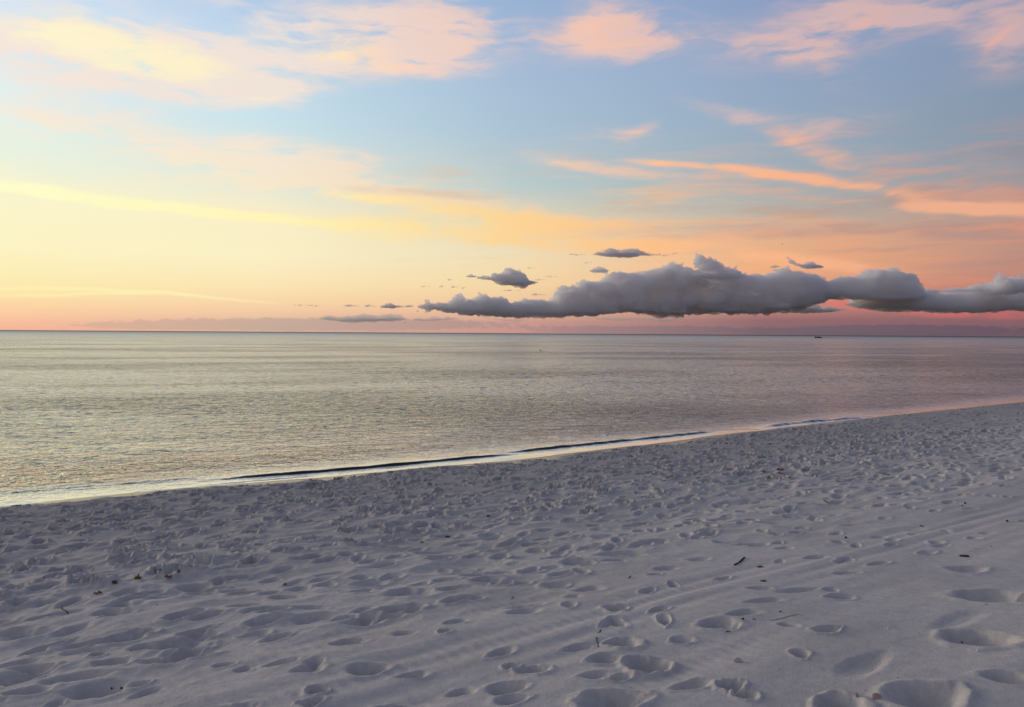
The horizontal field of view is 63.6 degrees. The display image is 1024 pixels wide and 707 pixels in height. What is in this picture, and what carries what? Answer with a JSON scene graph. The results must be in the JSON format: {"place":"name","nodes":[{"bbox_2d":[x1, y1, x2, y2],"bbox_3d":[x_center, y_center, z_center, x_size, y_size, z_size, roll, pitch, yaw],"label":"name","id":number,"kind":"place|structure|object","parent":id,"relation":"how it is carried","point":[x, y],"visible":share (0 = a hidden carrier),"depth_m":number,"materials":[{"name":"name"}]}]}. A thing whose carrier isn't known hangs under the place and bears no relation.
{"place":"outdoors","nodes":[
{"label":"outdoors","id":0,"kind":"place"},
{"bbox_2d":[0,402,1023,706],"bbox_3d":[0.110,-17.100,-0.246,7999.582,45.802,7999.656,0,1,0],"label":"sand beach","id":1,"kind":"structure","parent":0,"point":[670,528],"depth_m":6.35,"materials":[{"name":"white sand"}]},
{"bbox_2d":[871,693,880,698],"bbox_3d":[1.645,1.549,3.731,0.041,0.036,0.028,13,6,24],"label":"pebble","id":2,"kind":"object","parent":1,"relation":"on","point":[875,695],"visible":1,"depth_m":3.72,"materials":[{"name":"stone"}]},
{"bbox_2d":[0,330,1023,505],"bbox_3d":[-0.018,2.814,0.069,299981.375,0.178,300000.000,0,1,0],"label":"sea","id":3,"kind":"structure","parent":0,"point":[83,414],"depth_m":37.73,"materials":[{"name":"liquid"}]},
{"bbox_2d":[0,0,1023,336],"label":"sky","id":4,"kind":"structure","parent":0,"point":[697,167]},
{"bbox_2d":[733,657,741,661],"bbox_3d":[1.168,1.588,4.273,0.049,0.033,0.033,-5,-1,30],"label":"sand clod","id":5,"kind":"object","parent":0,"point":[737,659],"visible":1,"depth_m":4.26,"materials":[{"name":"white sand"}]}
]}

